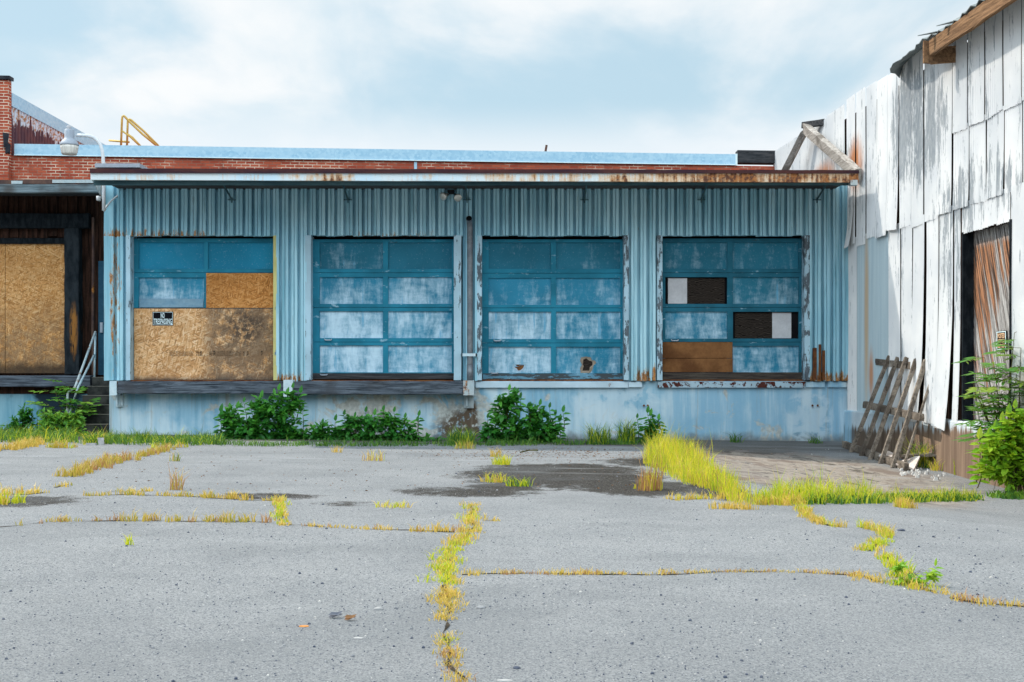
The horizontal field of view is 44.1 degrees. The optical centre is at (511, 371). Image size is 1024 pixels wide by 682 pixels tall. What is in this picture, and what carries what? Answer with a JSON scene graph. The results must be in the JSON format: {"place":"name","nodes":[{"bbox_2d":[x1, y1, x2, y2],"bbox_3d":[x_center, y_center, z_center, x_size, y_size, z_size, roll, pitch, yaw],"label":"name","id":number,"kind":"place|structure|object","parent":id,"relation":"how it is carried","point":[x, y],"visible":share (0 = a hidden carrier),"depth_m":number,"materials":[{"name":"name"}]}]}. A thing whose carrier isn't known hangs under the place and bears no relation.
{"place":"outdoors","nodes":[
{"label":"outdoors","id":0,"kind":"place"},
{"bbox_2d":[0,483,49,504],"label":"crack grass","id":1,"kind":"structure","parent":0,"point":[14,500],"depth_m":13.24,"materials":[{"name":"yellow plant"}]},
{"bbox_2d":[0,434,77,450],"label":"crack grass","id":2,"kind":"structure","parent":0,"point":[22,444],"depth_m":22.16,"materials":[{"name":"yellow plant"}]},
{"bbox_2d":[52,440,188,486],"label":"crack grass","id":3,"kind":"structure","parent":0,"point":[87,466],"depth_m":18.49,"materials":[{"name":"yellow plant"}]},
{"bbox_2d":[83,484,291,525],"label":"crack grass","id":4,"kind":"structure","parent":0,"point":[278,502],"depth_m":13.74,"materials":[{"name":"yellow plant"}]},
{"bbox_2d":[0,0,977,165],"label":"sky","id":5,"kind":"structure","parent":0,"point":[621,76],"materials":[{"name":"white"}]},
{"bbox_2d":[0,429,1023,681],"bbox_3d":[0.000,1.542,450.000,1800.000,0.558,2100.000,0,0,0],"label":"ground","id":6,"kind":"structure","parent":0,"point":[916,645],"depth_m":8.96,"materials":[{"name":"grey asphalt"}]},
{"bbox_2d":[0,403,39,432],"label":"shrub","id":7,"kind":"object","parent":6,"relation":"on","point":[27,420],"visible":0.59,"depth_m":27.26,"materials":[{"name":"green plant"}]},
{"bbox_2d":[0,179,103,428],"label":"burnt building","id":8,"kind":"structure","parent":6,"relation":"on","point":[51,276],"depth_m":28.73,"materials":[{"name":"black wood"}]},
{"bbox_2d":[98,261,103,374],"bbox_3d":[-9.061,-1.226,28.705,0.688,2.592,0.090,0,0,0],"label":"door","id":9,"kind":"structure","parent":8,"relation":"in","point":[100,263],"depth_m":28.70,"materials":[{"name":"blue metal"}]},
{"bbox_2d":[35,407,89,435],"bbox_3d":[-9.334,1.120,26.196,1.218,0.804,0.631,0,0,0],"label":"shrub","id":10,"kind":"object","parent":6,"relation":"on","point":[51,419],"visible":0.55,"depth_m":26.14,"materials":[{"name":"green plant"}]},
{"bbox_2d":[26,379,101,424],"bbox_3d":[-9.590,0.740,27.078,1.776,1.185,1.040,0,0,0],"label":"sapling","id":11,"kind":"object","parent":6,"relation":"on","point":[73,401],"visible":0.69,"depth_m":26.97,"materials":[{"name":"green plant"}]},
{"bbox_2d":[86,438,103,444],"bbox_3d":[-7.609,1.275,23.047,0.318,0.149,0.115,0,0,0],"label":"litter scrap","id":12,"kind":"object","parent":6,"relation":"on","point":[100,441],"visible":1,"depth_m":23.06,"materials":[{"name":"white paper"}]},
{"bbox_2d":[75,378,117,433],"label":"concrete steps","id":13,"kind":"structure","parent":6,"relation":"on","point":[99,387],"depth_m":27.50,"materials":[{"name":"grey concrete"}]},
{"bbox_2d":[66,331,95,411],"bbox_3d":[-9.399,0.081,27.673,0.126,2.008,1.699,0,0,2],"label":"handrail","id":14,"kind":"object","parent":13,"relation":"on","point":[83,364],"visible":0.83,"depth_m":27.84,"materials":[{"name":"grey metal"}]},
{"bbox_2d":[121,533,134,544],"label":"grass tuft","id":15,"kind":"object","parent":6,"relation":"on","point":[128,540],"visible":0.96,"depth_m":10.09,"materials":[{"name":"yellow plant"}]},
{"bbox_2d":[169,451,183,460],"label":"grass tuft","id":16,"kind":"object","parent":6,"relation":"on","point":[175,459],"visible":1,"depth_m":19.33,"materials":[{"name":"green plant"}]},
{"bbox_2d":[164,464,189,489],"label":"grass tuft","id":17,"kind":"object","parent":6,"relation":"on","point":[176,485],"visible":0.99,"depth_m":14.70,"materials":[{"name":"yellow plant"}]},
{"bbox_2d":[15,508,498,532],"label":"crack grass","id":18,"kind":"structure","parent":6,"relation":"on","point":[246,519],"depth_m":11.62,"materials":[{"name":"yellow plant"}]},
{"bbox_2d":[212,382,309,439],"bbox_3d":[-5.083,0.923,25.573,2.012,1.452,0.784,0,0,0],"label":"shrub","id":19,"kind":"object","parent":6,"relation":"on","point":[241,427],"visible":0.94,"depth_m":25.53,"materials":[{"name":"green plant"}]},
{"bbox_2d":[0,417,653,446],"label":"verge grass","id":20,"kind":"structure","parent":6,"relation":"on","point":[142,439],"depth_m":23.96,"materials":[{"name":"green plant"}]},
{"bbox_2d":[329,611,342,616],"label":"dead leaf","id":21,"kind":"object","parent":6,"relation":"on","point":[332,614],"visible":1,"depth_m":7.25,"materials":[{"name":"plant"}]},
{"bbox_2d":[330,445,342,452],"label":"grass tuft","id":22,"kind":"object","parent":6,"relation":"on","point":[335,450],"visible":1,"depth_m":21.83,"materials":[{"name":"yellow plant"}]},
{"bbox_2d":[344,614,355,619],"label":"dead leaf","id":23,"kind":"object","parent":6,"relation":"on","point":[348,617],"visible":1,"depth_m":7.17,"materials":[{"name":"brown plant"}]},
{"bbox_2d":[283,405,446,440],"bbox_3d":[-2.974,1.163,25.587,3.364,1.012,0.719,0,0,0],"label":"shrub","id":24,"kind":"object","parent":6,"relation":"on","point":[368,421],"visible":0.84,"depth_m":25.55,"materials":[{"name":"green plant"}]},
{"bbox_2d":[361,449,384,460],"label":"grass tuft","id":25,"kind":"object","parent":6,"relation":"on","point":[372,457],"visible":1,"depth_m":19.81,"materials":[{"name":"yellow plant"}]},
{"bbox_2d":[0,75,774,179],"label":"brick building","id":26,"kind":"structure","parent":6,"relation":"on","point":[39,161],"depth_m":31.78,"materials":[{"name":"red brick"}]},
{"bbox_2d":[11,93,104,155],"bbox_3d":[-16.205,-6.065,40.745,7.590,1.730,18.830,0,0,0],"label":"roof storey","id":27,"kind":"object","parent":26,"relation":"on","point":[31,123],"visible":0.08,"depth_m":32.87,"materials":[{"name":"red paint"}]},
{"bbox_2d":[108,115,158,145],"bbox_3d":[-11.037,-6.910,37.035,1.162,0.966,2.695,0,0,-26],"label":"roof ladder rail","id":28,"kind":"object","parent":26,"relation":"on","point":[150,138],"visible":0.91,"depth_m":36.00,"materials":[{"name":"beige metal"}]},
{"bbox_2d":[371,499,412,507],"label":"grass tuft","id":29,"kind":"object","parent":6,"relation":"on","point":[394,505],"visible":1,"depth_m":13.09,"materials":[{"name":"yellow plant"}]},
{"bbox_2d":[93,447,771,490],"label":"leaf litter","id":30,"kind":"object","parent":6,"relation":"on","point":[472,457],"visible":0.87,"depth_m":21.33,"materials":[{"name":"plant"}]},
{"bbox_2d":[417,500,487,681],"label":"crack grass","id":31,"kind":"structure","parent":6,"relation":"on","point":[446,565],"depth_m":8.50,"materials":[{"name":"yellow plant"}]},
{"bbox_2d":[445,427,479,442],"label":"grass tuft","id":32,"kind":"object","parent":6,"relation":"on","point":[463,436],"visible":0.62,"depth_m":24.40,"materials":[{"name":"green plant"}]},
{"bbox_2d":[453,438,476,448],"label":"grass tuft","id":33,"kind":"object","parent":6,"relation":"on","point":[467,446],"visible":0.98,"depth_m":23.12,"materials":[{"name":"yellow plant"}]},
{"bbox_2d":[90,163,858,440],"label":"loading dock building","id":34,"kind":"structure","parent":6,"relation":"on","point":[700,303],"depth_m":27.00,"materials":[{"name":"blue paint"}]},
{"bbox_2d":[60,125,117,211],"bbox_3d":[-8.818,-4.243,26.462,1.240,1.787,0.523,0,0,-24],"label":"wall lamp","id":35,"kind":"object","parent":34,"relation":"attached to","point":[69,145],"visible":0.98,"depth_m":26.31,"materials":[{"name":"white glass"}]},
{"bbox_2d":[134,238,272,379],"bbox_3d":[-6.620,-1.351,27.173,3.074,3.037,0.134,0,0,0],"label":"garage door","id":36,"kind":"structure","parent":34,"relation":"in","point":[218,293],"depth_m":27.11,"materials":[{"name":"brown wood"}]},
{"bbox_2d":[152,312,172,325],"bbox_3d":[-7.495,-1.145,27.102,0.447,0.298,0.009,0,0,0],"label":"warning sign","id":37,"kind":"object","parent":36,"relation":"attached to","point":[162,318],"visible":1,"depth_m":27.10,"materials":[{"name":"white plastic"}]},
{"bbox_2d":[313,239,453,378],"bbox_3d":[-2.763,-1.347,27.161,3.053,3.008,0.158,0,0,0],"label":"garage door","id":38,"kind":"structure","parent":34,"relation":"in","point":[383,308],"depth_m":27.18,"materials":[{"name":"blue metal"}]},
{"bbox_2d":[440,190,461,201],"bbox_3d":[-1.289,-3.727,26.752,0.474,0.273,0.396,0,0,0],"label":"floodlight","id":39,"kind":"object","parent":34,"relation":"attached to","point":[457,197],"visible":1,"depth_m":26.62,"materials":[{"name":"black metal"}]},
{"bbox_2d":[482,239,622,378],"bbox_3d":[0.870,-1.344,27.161,3.029,3.013,0.158,0,0,0],"label":"garage door","id":40,"kind":"structure","parent":34,"relation":"in","point":[552,308],"depth_m":27.18,"materials":[{"name":"blue metal"}]},
{"bbox_2d":[662,238,801,378],"bbox_3d":[4.724,-1.351,27.161,3.046,3.036,0.157,0,0,0],"label":"garage door","id":41,"kind":"structure","parent":34,"relation":"in","point":[732,309],"depth_m":27.18,"materials":[{"name":"blue metal"}]},
{"bbox_2d":[479,471,512,482],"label":"grass tuft","id":42,"kind":"object","parent":6,"relation":"on","point":[487,478],"visible":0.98,"depth_m":16.39,"materials":[{"name":"yellow plant"}]},
{"bbox_2d":[488,446,504,456],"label":"grass tuft","id":43,"kind":"object","parent":6,"relation":"on","point":[496,454],"visible":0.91,"depth_m":21.06,"materials":[{"name":"yellow plant"}]},
{"bbox_2d":[491,453,516,464],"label":"grass tuft","id":44,"kind":"object","parent":6,"relation":"on","point":[501,460],"visible":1,"depth_m":19.27,"materials":[{"name":"yellow plant"}]},
{"bbox_2d":[0,449,1020,678],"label":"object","id":45,"kind":"structure","parent":6,"relation":"on","point":[448,659],"depth_m":8.83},
{"bbox_2d":[505,475,535,486],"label":"grass tuft","id":46,"kind":"object","parent":6,"relation":"on","point":[523,482],"visible":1,"depth_m":15.84,"materials":[{"name":"plant"}]},
{"bbox_2d":[476,384,570,442],"bbox_3d":[0.228,0.953,25.588,1.945,1.435,0.810,0,0,0],"label":"shrub","id":47,"kind":"object","parent":6,"relation":"on","point":[547,431],"visible":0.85,"depth_m":25.54,"materials":[{"name":"green plant"}]},
{"bbox_2d":[583,422,615,444],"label":"grass tuft","id":48,"kind":"object","parent":6,"relation":"on","point":[597,436],"visible":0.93,"depth_m":25.15,"materials":[{"name":"green plant"}]},
{"bbox_2d":[610,417,639,443],"bbox_3d":[2.297,1.157,25.451,0.853,0.598,0.765,0,0,-24],"label":"grass tuft","id":49,"kind":"object","parent":6,"relation":"on","point":[630,434],"visible":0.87,"depth_m":25.40,"materials":[{"name":"green plant"}]},
{"bbox_2d":[632,406,667,441],"bbox_3d":[2.801,1.144,26.029,0.826,0.914,0.507,0,0,0],"label":"shrub","id":50,"kind":"object","parent":6,"relation":"on","point":[653,425],"visible":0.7,"depth_m":25.95,"materials":[{"name":"green plant"}]},
{"bbox_2d":[632,420,755,503],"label":"tall grass","id":51,"kind":"structure","parent":6,"relation":"on","point":[687,463],"depth_m":17.01,"materials":[{"name":"yellow plant"}]},
{"bbox_2d":[728,431,744,442],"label":"grass tuft","id":52,"kind":"object","parent":6,"relation":"on","point":[734,439],"visible":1,"depth_m":26.42,"materials":[{"name":"green plant"}]},
{"bbox_2d":[457,566,1023,607],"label":"crack grass","id":53,"kind":"structure","parent":6,"relation":"on","point":[854,575],"depth_m":8.79,"materials":[{"name":"yellow plant"}]},
{"bbox_2d":[633,484,917,509],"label":"crack grass","id":54,"kind":"structure","parent":6,"relation":"on","point":[902,503],"depth_m":14.38,"materials":[{"name":"yellow plant"}]},
{"bbox_2d":[805,435,822,443],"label":"grass tuft","id":55,"kind":"object","parent":6,"relation":"on","point":[814,438],"visible":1,"depth_m":26.52,"materials":[{"name":"green plant"}]},
{"bbox_2d":[794,501,917,578],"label":"crack grass","id":56,"kind":"structure","parent":6,"relation":"on","point":[885,532],"depth_m":11.00,"materials":[{"name":"yellow plant"}]},
{"bbox_2d":[746,461,1023,505],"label":"tall grass","id":57,"kind":"structure","parent":6,"relation":"on","point":[780,495],"depth_m":15.16,"materials":[{"name":"green plant"}]},
{"bbox_2d":[842,355,928,470],"bbox_3d":[7.043,0.695,23.635,0.917,2.035,4.062,0,0,0],"label":"slatted rack","id":58,"kind":"object","parent":6,"relation":"on","point":[887,410],"visible":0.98,"depth_m":23.37,"materials":[{"name":"brown wood"}]},
{"bbox_2d":[879,451,899,459],"bbox_3d":[6.859,1.535,22.753,0.231,0.186,0.670,0,0,-14],"label":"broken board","id":59,"kind":"object","parent":6,"relation":"on","point":[889,453],"visible":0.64,"depth_m":22.91,"materials":[{"name":"grey wood"}]},
{"bbox_2d":[773,0,1023,491],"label":"barn","id":60,"kind":"structure","parent":6,"relation":"on","point":[933,150],"depth_m":21.82,"materials":[{"name":"white paint"}]},
{"bbox_2d":[782,119,861,179],"bbox_3d":[6.904,-4.838,28.113,0.576,1.867,4.754,0,0,-9],"label":"timber brace","id":61,"kind":"object","parent":60,"relation":"attached to","point":[835,154],"visible":0.84,"depth_m":28.17,"materials":[{"name":"white wood"}]},
{"bbox_2d":[973,223,1008,420],"bbox_3d":[7.739,-0.760,20.130,0.063,3.120,1.805,0,0,-3],"label":"door","id":62,"kind":"structure","parent":60,"relation":"in","point":[991,245],"depth_m":20.33,"materials":[{"name":"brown wood"}]},
{"bbox_2d":[996,330,1006,349],"bbox_3d":[7.708,-0.495,19.880,0.013,0.303,0.361,0,0,-3],"label":"posted sign","id":63,"kind":"object","parent":60,"relation":"attached to","point":[1001,335],"visible":0.65,"depth_m":19.87,"materials":[{"name":"white paper"}]},
{"bbox_2d":[882,558,944,585],"bbox_3d":[2.691,1.396,8.570,0.461,0.291,0.187,0,0,0],"label":"weed","id":64,"kind":"object","parent":6,"relation":"on","point":[931,575],"visible":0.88,"depth_m":8.54,"materials":[{"name":"green plant"}]},
{"bbox_2d":[902,436,935,467],"bbox_3d":[7.300,1.382,22.277,1.231,0.614,1.287,0,0,0],"label":"grass tuft","id":65,"kind":"object","parent":6,"relation":"on","point":[925,460],"visible":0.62,"depth_m":22.15,"materials":[{"name":"green plant"}]},
{"bbox_2d":[898,459,945,480],"bbox_3d":[7.050,1.669,21.840,0.781,0.167,3.216,0,0,14],"label":"rubble","id":66,"kind":"object","parent":6,"relation":"on","point":[916,475],"visible":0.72,"depth_m":21.06,"materials":[{"name":"concrete"}]},
{"bbox_2d":[896,456,919,470],"bbox_3d":[6.884,1.585,21.955,0.381,0.249,0.604,0,0,35],"label":"broken board","id":67,"kind":"object","parent":66,"relation":"on","point":[913,461],"visible":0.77,"depth_m":21.91,"materials":[{"name":"white wood"}]},
{"bbox_2d":[901,452,935,456],"bbox_3d":[7.237,1.452,22.152,0.700,0.090,0.370,0,0,35],"label":"broken board","id":68,"kind":"object","parent":67,"relation":"on","point":[929,454],"visible":0.65,"depth_m":22.09,"materials":[{"name":"brown wood"}]},
{"bbox_2d":[928,459,944,470],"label":"grass tuft","id":69,"kind":"object","parent":6,"relation":"on","point":[933,468],"visible":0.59,"depth_m":21.71,"materials":[{"name":"yellow plant"}]},
{"bbox_2d":[951,332,1023,485],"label":"sapling","id":70,"kind":"object","parent":6,"relation":"on","point":[985,409],"visible":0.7,"depth_m":18.79,"materials":[{"name":"green plant"}]},
{"bbox_2d":[966,399,1023,493],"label":"shrub","id":71,"kind":"object","parent":6,"relation":"on","point":[1001,467],"visible":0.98,"depth_m":18.34,"materials":[{"name":"green plant"}]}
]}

